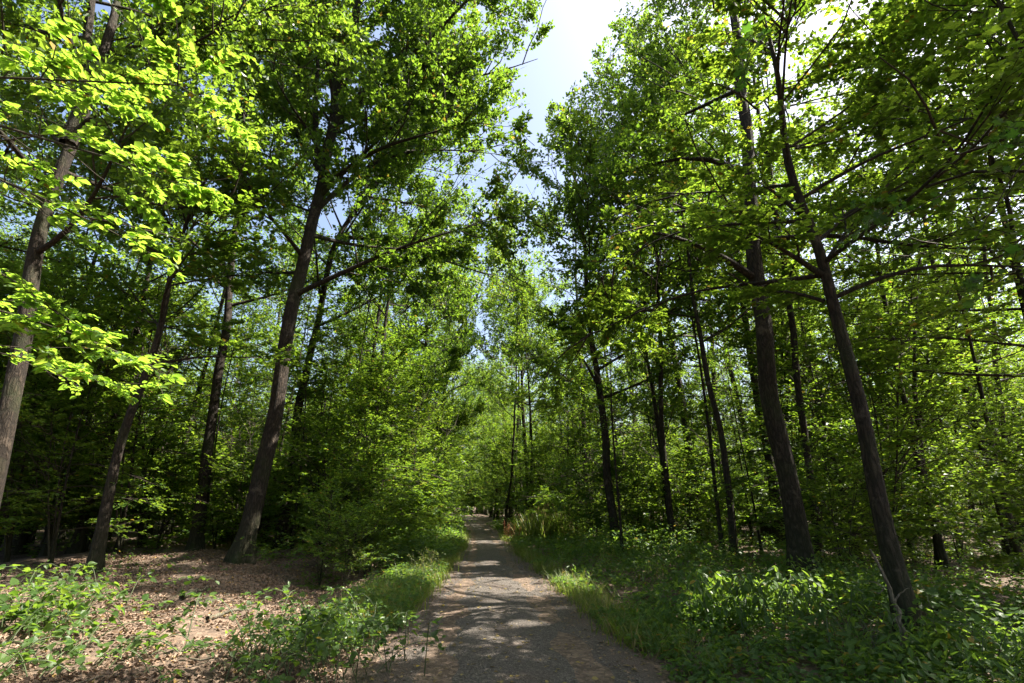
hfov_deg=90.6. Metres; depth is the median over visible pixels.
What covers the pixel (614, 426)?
hornbeam sapling
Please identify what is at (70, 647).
bramble bush
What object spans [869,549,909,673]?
dead sapling
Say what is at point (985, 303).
slim tree
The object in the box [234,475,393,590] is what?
hornbeam sapling
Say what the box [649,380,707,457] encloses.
slim tree
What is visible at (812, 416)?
slim tree
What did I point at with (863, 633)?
dry weed
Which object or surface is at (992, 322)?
oak tree
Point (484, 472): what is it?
hornbeam sapling
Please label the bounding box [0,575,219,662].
bramble bush
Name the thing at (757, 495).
bush
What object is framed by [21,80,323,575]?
oak tree
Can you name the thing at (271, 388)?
slim tree
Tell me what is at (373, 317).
forest tree
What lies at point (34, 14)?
forest tree
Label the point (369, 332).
slim tree
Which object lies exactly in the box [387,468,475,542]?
hornbeam sapling
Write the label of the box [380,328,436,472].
slim tree
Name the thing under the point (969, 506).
slim tree
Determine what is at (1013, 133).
maple tree
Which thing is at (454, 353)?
oak tree
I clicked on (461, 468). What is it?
hornbeam sapling
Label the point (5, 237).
forest tree
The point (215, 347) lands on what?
forest tree
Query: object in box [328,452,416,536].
bush
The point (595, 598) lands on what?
grass
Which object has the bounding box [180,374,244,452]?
slim tree
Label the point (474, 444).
forest tree
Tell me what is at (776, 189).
slim tree
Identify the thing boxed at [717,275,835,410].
forest tree
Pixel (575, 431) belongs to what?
hornbeam sapling
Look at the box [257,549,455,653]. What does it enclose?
verge herbs
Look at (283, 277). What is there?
forest tree
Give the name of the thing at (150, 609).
seedlings
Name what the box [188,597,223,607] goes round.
fallen branch
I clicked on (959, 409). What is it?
slim tree
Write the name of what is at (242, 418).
slim tree
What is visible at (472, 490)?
thicket
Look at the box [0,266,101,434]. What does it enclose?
slim tree
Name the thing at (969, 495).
slim tree
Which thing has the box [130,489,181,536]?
bush
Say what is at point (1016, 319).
forest tree
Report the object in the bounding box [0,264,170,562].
hornbeam sapling
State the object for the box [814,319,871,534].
slim tree
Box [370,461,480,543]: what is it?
hornbeam sapling
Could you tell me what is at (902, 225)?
forest tree
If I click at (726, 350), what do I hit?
forest tree
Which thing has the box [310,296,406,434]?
slim tree
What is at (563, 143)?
oak tree
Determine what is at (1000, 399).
hornbeam sapling
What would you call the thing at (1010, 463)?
hornbeam sapling
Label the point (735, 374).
slim tree
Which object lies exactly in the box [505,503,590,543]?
tall grass
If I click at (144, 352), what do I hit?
slim tree
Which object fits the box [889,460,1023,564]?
bush
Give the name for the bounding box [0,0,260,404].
beech tree
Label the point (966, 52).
forest tree
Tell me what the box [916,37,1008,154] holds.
forest tree
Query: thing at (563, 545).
verge herbs
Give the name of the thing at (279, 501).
bush
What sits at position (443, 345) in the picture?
forest tree
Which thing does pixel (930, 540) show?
bush
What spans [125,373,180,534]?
slim tree
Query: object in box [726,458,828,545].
bush
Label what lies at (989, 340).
forest tree
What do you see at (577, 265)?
oak tree
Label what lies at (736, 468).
bush
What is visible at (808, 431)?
hornbeam sapling
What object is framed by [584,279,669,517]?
forest tree
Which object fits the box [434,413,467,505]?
hornbeam sapling
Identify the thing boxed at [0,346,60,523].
hornbeam sapling
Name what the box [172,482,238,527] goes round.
bush
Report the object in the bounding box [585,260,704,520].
forest tree
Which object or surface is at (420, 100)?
oak tree
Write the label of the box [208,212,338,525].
forest tree
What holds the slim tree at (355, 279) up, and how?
on the ground at (600, 672)
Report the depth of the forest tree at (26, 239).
29.14 m
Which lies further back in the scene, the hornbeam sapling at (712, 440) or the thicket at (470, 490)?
the thicket at (470, 490)
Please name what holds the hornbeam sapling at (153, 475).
on the ground at (600, 672)
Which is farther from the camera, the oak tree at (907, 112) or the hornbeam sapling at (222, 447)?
the hornbeam sapling at (222, 447)
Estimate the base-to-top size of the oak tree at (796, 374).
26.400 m
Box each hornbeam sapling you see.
[0,221,50,449]
[0,249,129,534]
[0,254,70,457]
[0,256,93,530]
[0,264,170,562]
[0,287,197,569]
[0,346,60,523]
[0,348,165,541]
[2,255,209,554]
[11,271,261,554]
[26,274,258,547]
[69,331,260,546]
[70,436,249,551]
[131,344,334,547]
[145,362,243,524]
[149,377,225,495]
[160,372,346,539]
[172,407,310,536]
[206,373,291,458]
[231,447,309,536]
[233,417,411,554]
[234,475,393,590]
[235,313,414,544]
[272,346,412,532]
[276,360,455,572]
[281,445,416,565]
[284,396,339,482]
[295,315,468,548]
[297,499,402,591]
[316,494,424,583]
[328,478,437,570]
[332,347,473,513]
[332,368,455,535]
[341,374,483,530]
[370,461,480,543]
[387,377,483,517]
[387,416,483,525]
[387,417,461,528]
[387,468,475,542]
[391,391,492,534]
[396,461,476,530]
[398,417,465,508]
[399,470,477,517]
[421,397,475,505]
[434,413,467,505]
[449,450,470,505]
[465,420,524,519]
[467,435,509,518]
[468,425,503,505]
[469,464,513,514]
[474,440,525,515]
[476,404,561,520]
[477,475,500,515]
[488,422,565,514]
[494,492,523,519]
[495,418,537,513]
[509,428,555,513]
[510,423,592,531]
[512,461,574,520]
[513,378,601,508]
[517,361,637,535]
[525,411,586,504]
[534,377,686,532]
[544,423,600,519]
[546,359,667,525]
[554,421,599,513]
[568,426,655,526]
[571,445,691,549]
[596,342,730,523]
[598,418,669,508]
[613,441,660,517]
[617,370,746,524]
[619,415,670,514]
[630,410,682,507]
[632,448,688,523]
[642,411,700,508]
[654,257,922,532]
[654,386,778,549]
[672,392,747,502]
[678,411,742,464]
[707,390,766,526]
[723,283,998,563]
[724,433,765,503]
[730,450,756,501]
[739,355,892,534]
[743,267,1012,547]
[745,379,844,500]
[748,428,922,585]
[788,297,1012,548]
[838,254,1023,525]
[850,378,969,499]
[851,364,991,529]
[859,403,957,490]
[898,397,1023,574]
[925,431,993,528]
[930,392,1012,525]
[941,493,993,522]
[944,336,1023,506]
[945,414,994,526]
[948,342,1023,513]
[962,369,1023,582]
[989,353,1023,431]
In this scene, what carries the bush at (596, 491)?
on the ground at (600, 672)
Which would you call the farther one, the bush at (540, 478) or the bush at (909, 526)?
the bush at (540, 478)
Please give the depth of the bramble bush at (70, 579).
8.00 m
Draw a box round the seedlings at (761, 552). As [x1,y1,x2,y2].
[623,527,1023,605]
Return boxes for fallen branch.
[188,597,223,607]
[205,608,251,620]
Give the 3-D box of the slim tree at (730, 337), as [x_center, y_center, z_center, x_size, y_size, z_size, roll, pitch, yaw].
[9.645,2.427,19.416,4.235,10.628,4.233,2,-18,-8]
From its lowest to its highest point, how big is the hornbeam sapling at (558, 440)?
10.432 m
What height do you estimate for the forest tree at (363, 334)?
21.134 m
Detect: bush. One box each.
[0,407,149,557]
[0,417,84,546]
[0,555,199,611]
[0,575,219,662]
[0,611,203,680]
[1,475,91,543]
[2,437,169,547]
[32,443,180,550]
[35,475,127,541]
[63,438,170,539]
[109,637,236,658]
[111,607,382,682]
[114,637,292,678]
[118,435,217,537]
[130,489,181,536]
[138,458,234,541]
[147,581,445,682]
[152,438,282,548]
[164,449,265,546]
[166,422,281,543]
[172,439,317,549]
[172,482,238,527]
[174,445,255,532]
[184,479,240,539]
[220,460,343,547]
[239,438,356,537]
[248,409,418,549]
[260,434,339,534]
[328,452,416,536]
[510,455,593,530]
[536,485,593,541]
[544,431,647,543]
[546,472,624,543]
[573,443,666,548]
[593,481,643,533]
[604,480,684,548]
[623,444,748,544]
[634,459,702,526]
[635,439,725,541]
[672,458,740,523]
[674,466,758,542]
[676,467,742,534]
[711,493,756,534]
[714,454,771,540]
[719,456,769,517]
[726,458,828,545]
[748,467,922,573]
[750,434,856,541]
[769,466,928,565]
[799,453,910,536]
[808,463,903,550]
[813,427,967,569]
[825,440,989,561]
[859,471,955,552]
[863,458,1023,556]
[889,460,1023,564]
[890,469,926,545]
[959,450,1023,551]
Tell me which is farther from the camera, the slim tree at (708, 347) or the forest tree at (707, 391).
the forest tree at (707, 391)
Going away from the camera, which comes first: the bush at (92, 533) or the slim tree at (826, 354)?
the bush at (92, 533)
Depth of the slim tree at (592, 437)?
34.45 m
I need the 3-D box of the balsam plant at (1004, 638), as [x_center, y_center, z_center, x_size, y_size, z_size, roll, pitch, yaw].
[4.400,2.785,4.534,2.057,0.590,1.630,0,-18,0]
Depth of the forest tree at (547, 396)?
75.07 m
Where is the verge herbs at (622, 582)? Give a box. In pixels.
[528,539,1023,682]
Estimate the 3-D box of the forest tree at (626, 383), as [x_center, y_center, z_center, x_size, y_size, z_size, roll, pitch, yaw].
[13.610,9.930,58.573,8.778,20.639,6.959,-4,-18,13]
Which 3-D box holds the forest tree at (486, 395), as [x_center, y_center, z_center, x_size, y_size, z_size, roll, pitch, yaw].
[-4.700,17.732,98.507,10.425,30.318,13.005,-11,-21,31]
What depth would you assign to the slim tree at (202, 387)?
35.63 m
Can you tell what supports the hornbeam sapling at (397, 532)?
on the ground at (600, 672)
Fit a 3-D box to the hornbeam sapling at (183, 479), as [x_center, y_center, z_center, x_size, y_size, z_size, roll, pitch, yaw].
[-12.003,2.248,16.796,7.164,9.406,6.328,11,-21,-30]
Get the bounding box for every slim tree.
[0,169,208,556]
[0,239,95,384]
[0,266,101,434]
[28,330,108,544]
[31,363,93,544]
[42,253,122,420]
[68,271,172,433]
[68,286,179,474]
[83,227,211,551]
[92,241,230,540]
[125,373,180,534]
[135,297,238,543]
[141,289,225,534]
[156,270,275,527]
[168,347,241,527]
[173,295,277,430]
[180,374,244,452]
[181,298,257,443]
[202,384,259,528]
[227,360,290,457]
[228,324,317,534]
[239,232,370,542]
[245,385,287,457]
[247,334,312,526]
[259,288,371,548]
[288,311,368,543]
[289,213,431,544]
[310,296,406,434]
[312,366,355,518]
[315,327,382,425]
[321,313,397,525]
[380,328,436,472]
[380,347,427,529]
[501,374,557,521]
[525,339,587,462]
[530,331,608,487]
[546,355,608,472]
[549,395,597,473]
[556,262,671,557]
[562,391,606,484]
[566,354,644,499]
[606,293,704,431]
[607,154,809,556]
[608,362,669,499]
[615,317,702,535]
[629,384,676,513]
[646,270,754,537]
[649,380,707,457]
[655,324,729,524]
[676,319,751,534]
[680,317,764,550]
[692,303,787,535]
[696,360,754,529]
[703,326,786,544]
[706,377,759,525]
[709,280,813,537]
[723,241,883,565]
[724,357,771,526]
[731,385,791,466]
[735,149,920,439]
[768,273,867,424]
[777,348,850,484]
[805,240,957,553]
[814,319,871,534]
[826,100,1023,573]
[838,231,1006,551]
[847,229,1023,544]
[861,254,982,550]
[868,335,957,524]
[875,325,991,530]
[884,223,1023,542]
[890,268,1023,561]
[896,367,962,531]
[912,398,974,528]
[920,243,1023,432]
[924,308,1023,460]
[929,223,1023,460]
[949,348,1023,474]
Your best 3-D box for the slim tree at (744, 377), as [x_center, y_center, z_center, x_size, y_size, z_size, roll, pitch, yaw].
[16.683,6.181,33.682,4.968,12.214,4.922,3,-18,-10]
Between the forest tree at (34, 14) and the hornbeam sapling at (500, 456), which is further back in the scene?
the hornbeam sapling at (500, 456)
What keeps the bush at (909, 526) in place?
on the ground at (600, 672)
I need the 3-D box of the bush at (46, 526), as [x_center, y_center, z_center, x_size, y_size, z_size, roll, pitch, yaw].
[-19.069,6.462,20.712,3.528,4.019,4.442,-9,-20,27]
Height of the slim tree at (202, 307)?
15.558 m
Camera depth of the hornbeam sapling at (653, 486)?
18.64 m
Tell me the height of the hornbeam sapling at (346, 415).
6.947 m
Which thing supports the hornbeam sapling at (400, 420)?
on the ground at (600, 672)
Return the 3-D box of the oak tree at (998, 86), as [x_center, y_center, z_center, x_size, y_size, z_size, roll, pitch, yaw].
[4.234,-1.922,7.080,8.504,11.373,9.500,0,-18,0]
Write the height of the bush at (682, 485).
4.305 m
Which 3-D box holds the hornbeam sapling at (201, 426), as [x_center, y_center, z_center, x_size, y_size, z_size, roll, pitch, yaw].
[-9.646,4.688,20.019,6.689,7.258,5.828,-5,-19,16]
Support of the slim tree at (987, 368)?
on the ground at (600, 672)
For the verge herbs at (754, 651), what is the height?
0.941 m
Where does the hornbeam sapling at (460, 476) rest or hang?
on the ground at (600, 672)
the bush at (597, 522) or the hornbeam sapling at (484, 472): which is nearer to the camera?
the bush at (597, 522)
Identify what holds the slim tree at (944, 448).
on the ground at (600, 672)
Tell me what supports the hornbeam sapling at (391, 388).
on the ground at (600, 672)
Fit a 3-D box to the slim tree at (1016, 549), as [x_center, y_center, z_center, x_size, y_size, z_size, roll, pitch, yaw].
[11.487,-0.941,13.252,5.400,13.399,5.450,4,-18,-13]
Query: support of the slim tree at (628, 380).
on the ground at (600, 672)
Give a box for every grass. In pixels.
[318,529,1019,681]
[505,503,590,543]
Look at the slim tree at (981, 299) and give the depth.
22.40 m
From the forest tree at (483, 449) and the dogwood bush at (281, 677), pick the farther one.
the forest tree at (483, 449)
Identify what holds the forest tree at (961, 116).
on the ground at (600, 672)
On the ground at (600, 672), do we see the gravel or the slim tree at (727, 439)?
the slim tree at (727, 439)
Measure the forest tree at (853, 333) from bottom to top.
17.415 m
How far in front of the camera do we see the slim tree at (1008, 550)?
14.50 m
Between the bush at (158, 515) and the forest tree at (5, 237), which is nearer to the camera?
the bush at (158, 515)
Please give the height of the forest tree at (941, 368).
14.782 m
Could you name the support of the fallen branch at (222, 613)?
on the leaf litter
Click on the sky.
(562, 57)
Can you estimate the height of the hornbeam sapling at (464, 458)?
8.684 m
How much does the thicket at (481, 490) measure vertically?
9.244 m
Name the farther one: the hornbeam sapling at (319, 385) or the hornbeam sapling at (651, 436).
the hornbeam sapling at (651, 436)
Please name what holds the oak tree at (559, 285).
on the ground at (600, 672)
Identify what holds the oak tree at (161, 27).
on the ground at (600, 672)
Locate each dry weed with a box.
[351,553,385,598]
[407,546,445,577]
[833,617,894,653]
[915,587,972,650]
[973,604,1013,650]
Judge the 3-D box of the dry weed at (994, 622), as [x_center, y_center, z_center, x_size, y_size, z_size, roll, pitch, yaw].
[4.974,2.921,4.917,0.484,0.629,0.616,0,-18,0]
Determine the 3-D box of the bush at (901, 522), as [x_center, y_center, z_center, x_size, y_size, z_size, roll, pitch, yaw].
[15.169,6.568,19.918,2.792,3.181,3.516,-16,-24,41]
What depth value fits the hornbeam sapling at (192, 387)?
31.56 m
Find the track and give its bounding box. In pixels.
[355,514,671,682]
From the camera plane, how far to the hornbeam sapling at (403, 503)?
15.08 m
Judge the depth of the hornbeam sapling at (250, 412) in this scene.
36.65 m
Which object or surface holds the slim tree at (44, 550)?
on the ground at (600, 672)
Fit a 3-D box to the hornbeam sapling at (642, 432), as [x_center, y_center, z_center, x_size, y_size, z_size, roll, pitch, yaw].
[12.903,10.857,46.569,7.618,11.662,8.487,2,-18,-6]
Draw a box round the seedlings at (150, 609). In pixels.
[0,535,397,634]
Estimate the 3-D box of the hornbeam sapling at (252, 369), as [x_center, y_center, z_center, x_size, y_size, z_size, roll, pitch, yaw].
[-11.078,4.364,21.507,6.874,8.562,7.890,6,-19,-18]
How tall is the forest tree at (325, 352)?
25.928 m
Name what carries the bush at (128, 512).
on the ground at (600, 672)
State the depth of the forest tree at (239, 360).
46.36 m
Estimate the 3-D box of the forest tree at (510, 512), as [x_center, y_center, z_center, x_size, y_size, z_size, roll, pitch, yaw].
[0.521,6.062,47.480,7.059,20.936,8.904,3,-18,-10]
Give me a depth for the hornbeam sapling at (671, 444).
44.57 m
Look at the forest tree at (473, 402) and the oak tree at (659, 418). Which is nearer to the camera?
the oak tree at (659, 418)
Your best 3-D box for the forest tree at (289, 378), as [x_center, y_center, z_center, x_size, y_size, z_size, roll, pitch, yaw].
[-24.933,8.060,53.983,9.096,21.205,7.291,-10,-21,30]
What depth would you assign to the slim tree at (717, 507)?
17.34 m
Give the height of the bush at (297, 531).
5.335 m
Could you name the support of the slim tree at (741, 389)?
on the ground at (600, 672)
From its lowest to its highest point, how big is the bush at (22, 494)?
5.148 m
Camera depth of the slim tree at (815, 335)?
27.58 m
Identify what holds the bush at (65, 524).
on the ground at (600, 672)
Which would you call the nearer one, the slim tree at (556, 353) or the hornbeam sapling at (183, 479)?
the hornbeam sapling at (183, 479)
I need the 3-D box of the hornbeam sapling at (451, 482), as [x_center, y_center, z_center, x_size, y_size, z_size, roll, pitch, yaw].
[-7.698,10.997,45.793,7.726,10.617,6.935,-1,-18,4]
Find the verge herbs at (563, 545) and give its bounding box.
[486,512,751,554]
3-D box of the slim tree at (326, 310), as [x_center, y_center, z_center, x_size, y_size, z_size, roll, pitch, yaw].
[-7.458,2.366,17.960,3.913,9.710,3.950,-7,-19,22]
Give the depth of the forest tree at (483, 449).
53.63 m
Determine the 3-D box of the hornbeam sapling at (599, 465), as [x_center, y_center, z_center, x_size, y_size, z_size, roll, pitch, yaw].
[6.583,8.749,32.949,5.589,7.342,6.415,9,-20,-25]
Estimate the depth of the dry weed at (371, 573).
7.92 m
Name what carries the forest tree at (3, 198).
on the ground at (600, 672)
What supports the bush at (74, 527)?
on the ground at (600, 672)
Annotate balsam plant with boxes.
[670,565,831,638]
[750,587,943,655]
[858,606,1023,682]
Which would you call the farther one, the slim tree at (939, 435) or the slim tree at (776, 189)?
the slim tree at (939, 435)
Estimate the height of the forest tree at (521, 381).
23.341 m
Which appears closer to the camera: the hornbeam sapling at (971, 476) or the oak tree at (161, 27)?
the oak tree at (161, 27)
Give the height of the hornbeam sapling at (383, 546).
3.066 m
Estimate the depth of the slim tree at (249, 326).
30.41 m
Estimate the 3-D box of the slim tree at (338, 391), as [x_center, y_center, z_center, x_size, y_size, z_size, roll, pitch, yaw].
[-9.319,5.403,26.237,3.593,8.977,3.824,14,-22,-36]
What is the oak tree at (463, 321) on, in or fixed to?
on the ground at (600, 672)
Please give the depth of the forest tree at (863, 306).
41.07 m
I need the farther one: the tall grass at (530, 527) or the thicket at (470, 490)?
the thicket at (470, 490)
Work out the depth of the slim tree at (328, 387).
21.65 m
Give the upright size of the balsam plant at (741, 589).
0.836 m
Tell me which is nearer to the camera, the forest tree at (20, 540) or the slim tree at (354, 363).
the forest tree at (20, 540)
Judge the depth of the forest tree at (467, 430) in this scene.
52.79 m
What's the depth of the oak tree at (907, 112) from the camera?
9.30 m
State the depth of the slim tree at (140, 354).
22.69 m
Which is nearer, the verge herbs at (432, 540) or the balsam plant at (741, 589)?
the balsam plant at (741, 589)
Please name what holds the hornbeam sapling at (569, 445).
on the ground at (600, 672)
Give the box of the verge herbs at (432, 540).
[340,513,467,571]
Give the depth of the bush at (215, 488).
25.97 m
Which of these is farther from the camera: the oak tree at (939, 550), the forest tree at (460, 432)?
the forest tree at (460, 432)
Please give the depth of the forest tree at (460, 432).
74.58 m
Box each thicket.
[450,485,474,513]
[454,453,484,513]
[455,449,484,509]
[459,474,481,511]
[460,471,488,513]
[464,476,482,513]
[467,464,493,511]
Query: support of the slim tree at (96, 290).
on the ground at (600, 672)
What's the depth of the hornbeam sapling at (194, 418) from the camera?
36.56 m
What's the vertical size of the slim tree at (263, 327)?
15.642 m
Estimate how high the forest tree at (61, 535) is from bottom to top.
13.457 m
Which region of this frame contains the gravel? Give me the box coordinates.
[358,559,672,682]
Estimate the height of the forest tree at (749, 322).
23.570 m
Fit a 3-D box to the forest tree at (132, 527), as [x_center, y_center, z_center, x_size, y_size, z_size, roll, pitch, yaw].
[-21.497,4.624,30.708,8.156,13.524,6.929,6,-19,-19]
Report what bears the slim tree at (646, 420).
on the ground at (600, 672)
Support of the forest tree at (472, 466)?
on the ground at (600, 672)
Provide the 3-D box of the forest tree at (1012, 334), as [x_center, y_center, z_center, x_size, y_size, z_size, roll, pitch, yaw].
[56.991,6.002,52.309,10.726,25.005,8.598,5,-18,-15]
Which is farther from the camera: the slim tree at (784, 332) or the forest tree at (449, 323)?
the forest tree at (449, 323)
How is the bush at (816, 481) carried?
on the ground at (600, 672)
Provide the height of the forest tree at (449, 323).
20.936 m
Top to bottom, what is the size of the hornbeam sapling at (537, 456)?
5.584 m
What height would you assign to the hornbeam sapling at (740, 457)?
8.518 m
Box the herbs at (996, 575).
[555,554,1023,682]
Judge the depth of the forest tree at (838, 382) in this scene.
25.63 m
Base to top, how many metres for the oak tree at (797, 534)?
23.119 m
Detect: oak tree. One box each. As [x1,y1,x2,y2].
[0,0,387,505]
[1,0,368,551]
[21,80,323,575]
[178,0,561,564]
[250,4,526,549]
[279,82,554,525]
[328,186,525,440]
[458,277,572,528]
[460,256,608,507]
[463,72,787,552]
[476,0,820,544]
[497,179,695,534]
[512,0,1023,649]
[537,94,808,564]
[575,0,1023,596]
[609,0,1012,567]
[699,38,1023,568]
[774,0,1023,334]
[843,37,1023,555]
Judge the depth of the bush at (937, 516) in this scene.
12.58 m
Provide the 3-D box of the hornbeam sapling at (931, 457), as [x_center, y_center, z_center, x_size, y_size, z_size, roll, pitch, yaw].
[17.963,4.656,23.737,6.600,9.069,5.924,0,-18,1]
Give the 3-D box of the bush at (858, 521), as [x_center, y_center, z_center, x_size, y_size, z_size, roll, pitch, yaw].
[9.865,5.473,14.824,3.965,3.637,3.148,-6,-19,18]
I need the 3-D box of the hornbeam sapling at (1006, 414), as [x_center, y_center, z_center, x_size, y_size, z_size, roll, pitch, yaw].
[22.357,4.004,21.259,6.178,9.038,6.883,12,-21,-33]
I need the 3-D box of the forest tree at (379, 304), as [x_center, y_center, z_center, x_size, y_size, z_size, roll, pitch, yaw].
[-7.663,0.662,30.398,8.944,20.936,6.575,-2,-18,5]
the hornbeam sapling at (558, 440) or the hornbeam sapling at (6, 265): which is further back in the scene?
the hornbeam sapling at (558, 440)
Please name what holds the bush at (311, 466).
on the ground at (600, 672)
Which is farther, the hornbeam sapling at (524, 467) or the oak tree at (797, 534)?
the hornbeam sapling at (524, 467)
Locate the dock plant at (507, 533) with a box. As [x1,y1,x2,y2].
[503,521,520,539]
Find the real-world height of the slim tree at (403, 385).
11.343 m
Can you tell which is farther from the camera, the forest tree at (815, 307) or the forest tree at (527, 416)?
the forest tree at (527, 416)
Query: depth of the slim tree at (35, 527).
22.08 m
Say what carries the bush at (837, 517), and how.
on the ground at (600, 672)
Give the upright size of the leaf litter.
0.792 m
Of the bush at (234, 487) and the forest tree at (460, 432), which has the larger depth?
the forest tree at (460, 432)
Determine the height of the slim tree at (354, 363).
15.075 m
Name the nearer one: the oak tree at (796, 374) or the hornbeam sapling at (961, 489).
the oak tree at (796, 374)
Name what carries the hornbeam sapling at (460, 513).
on the ground at (600, 672)
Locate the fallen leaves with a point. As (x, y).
(656, 666)
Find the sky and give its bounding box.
[0,0,1023,504]
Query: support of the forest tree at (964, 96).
on the ground at (600, 672)
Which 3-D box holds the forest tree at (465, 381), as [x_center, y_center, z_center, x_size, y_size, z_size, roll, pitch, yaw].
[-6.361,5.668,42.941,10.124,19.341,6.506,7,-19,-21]
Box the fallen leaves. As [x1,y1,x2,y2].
[349,550,676,682]
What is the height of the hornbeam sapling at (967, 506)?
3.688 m
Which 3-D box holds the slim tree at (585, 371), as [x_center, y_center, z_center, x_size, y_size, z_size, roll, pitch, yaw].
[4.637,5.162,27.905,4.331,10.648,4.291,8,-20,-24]
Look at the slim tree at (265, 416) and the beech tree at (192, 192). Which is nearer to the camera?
the beech tree at (192, 192)
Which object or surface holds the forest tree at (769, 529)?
on the ground at (600, 672)
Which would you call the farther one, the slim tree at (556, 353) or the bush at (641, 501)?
the slim tree at (556, 353)
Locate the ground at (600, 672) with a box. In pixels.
[0,506,1023,682]
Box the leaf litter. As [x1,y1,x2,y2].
[0,549,408,682]
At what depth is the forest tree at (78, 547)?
17.95 m
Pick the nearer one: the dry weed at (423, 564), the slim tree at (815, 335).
the dry weed at (423, 564)
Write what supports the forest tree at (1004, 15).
on the ground at (600, 672)
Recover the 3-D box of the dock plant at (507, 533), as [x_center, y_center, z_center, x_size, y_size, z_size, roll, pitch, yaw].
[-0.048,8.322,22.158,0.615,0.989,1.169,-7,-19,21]
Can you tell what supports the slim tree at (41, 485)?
on the ground at (600, 672)
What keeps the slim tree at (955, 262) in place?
on the ground at (600, 672)
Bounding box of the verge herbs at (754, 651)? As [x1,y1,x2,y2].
[589,556,1023,682]
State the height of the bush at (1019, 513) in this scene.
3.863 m
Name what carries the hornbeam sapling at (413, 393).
on the ground at (600, 672)
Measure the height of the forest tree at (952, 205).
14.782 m
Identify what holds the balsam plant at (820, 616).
on the ground at (600, 672)
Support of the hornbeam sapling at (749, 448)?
on the ground at (600, 672)
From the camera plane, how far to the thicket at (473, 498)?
81.86 m
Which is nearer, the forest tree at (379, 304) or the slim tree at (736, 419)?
the slim tree at (736, 419)
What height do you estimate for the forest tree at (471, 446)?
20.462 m
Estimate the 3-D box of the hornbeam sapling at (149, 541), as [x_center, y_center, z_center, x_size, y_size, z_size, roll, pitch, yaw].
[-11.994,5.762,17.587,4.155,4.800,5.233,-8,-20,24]
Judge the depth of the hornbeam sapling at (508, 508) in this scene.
47.76 m
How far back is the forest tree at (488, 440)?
74.40 m
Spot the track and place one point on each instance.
(528, 667)
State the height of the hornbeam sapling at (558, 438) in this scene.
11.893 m
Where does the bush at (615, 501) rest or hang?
on the ground at (600, 672)
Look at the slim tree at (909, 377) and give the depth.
18.79 m
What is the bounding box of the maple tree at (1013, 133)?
[732,0,1023,310]
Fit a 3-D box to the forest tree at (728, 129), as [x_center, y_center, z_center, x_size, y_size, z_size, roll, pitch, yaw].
[9.416,-2.868,19.702,7.059,20.936,8.454,16,-24,-41]
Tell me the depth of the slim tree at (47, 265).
19.65 m
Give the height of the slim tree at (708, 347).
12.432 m
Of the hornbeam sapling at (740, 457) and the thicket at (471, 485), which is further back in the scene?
the thicket at (471, 485)
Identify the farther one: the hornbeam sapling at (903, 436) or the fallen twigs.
the hornbeam sapling at (903, 436)
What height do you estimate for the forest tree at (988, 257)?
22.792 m
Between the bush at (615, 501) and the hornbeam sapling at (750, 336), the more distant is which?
the bush at (615, 501)
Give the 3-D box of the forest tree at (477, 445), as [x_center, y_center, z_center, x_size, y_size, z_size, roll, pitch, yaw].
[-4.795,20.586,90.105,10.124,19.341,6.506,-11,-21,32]
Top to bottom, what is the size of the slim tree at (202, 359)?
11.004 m
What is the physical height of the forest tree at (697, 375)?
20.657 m
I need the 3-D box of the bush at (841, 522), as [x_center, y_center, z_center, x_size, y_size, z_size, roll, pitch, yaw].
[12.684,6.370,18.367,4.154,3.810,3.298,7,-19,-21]
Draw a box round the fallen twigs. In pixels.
[0,549,660,682]
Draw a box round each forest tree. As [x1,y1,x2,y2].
[0,0,138,289]
[0,41,82,287]
[0,88,254,553]
[0,92,204,554]
[0,133,75,399]
[0,188,103,296]
[0,230,30,294]
[57,290,182,540]
[84,222,183,422]
[129,323,231,530]
[137,210,298,537]
[161,296,269,525]
[186,347,237,412]
[191,317,268,434]
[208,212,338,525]
[213,219,360,534]
[249,327,304,405]
[289,251,441,492]
[308,280,400,405]
[315,310,368,396]
[321,196,461,513]
[362,207,489,505]
[383,269,491,452]
[396,274,506,517]
[399,316,488,447]
[432,334,487,513]
[434,398,474,459]
[438,323,487,513]
[446,360,495,510]
[456,413,486,481]
[458,355,539,519]
[458,365,510,514]
[459,415,484,478]
[461,430,484,508]
[462,244,586,517]
[462,359,513,517]
[470,401,521,514]
[470,414,491,513]
[474,360,509,458]
[477,369,528,508]
[480,328,569,517]
[485,303,553,520]
[515,397,539,450]
[533,377,562,431]
[540,346,592,431]
[545,256,662,532]
[567,143,748,539]
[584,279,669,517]
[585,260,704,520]
[591,318,678,515]
[606,348,656,438]
[634,46,896,548]
[635,195,745,530]
[644,347,737,470]
[647,201,780,536]
[676,344,728,441]
[693,252,831,386]
[706,122,912,546]
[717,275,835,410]
[718,184,866,547]
[718,338,759,495]
[721,241,841,521]
[744,0,1023,372]
[775,0,1023,403]
[776,303,922,453]
[779,96,1023,553]
[805,0,1023,284]
[831,0,1023,290]
[834,267,943,527]
[849,205,1023,535]
[850,274,927,527]
[860,2,1010,158]
[890,38,1023,328]
[893,8,1018,263]
[896,0,1023,302]
[912,224,1022,416]
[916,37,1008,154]
[1002,302,1023,365]

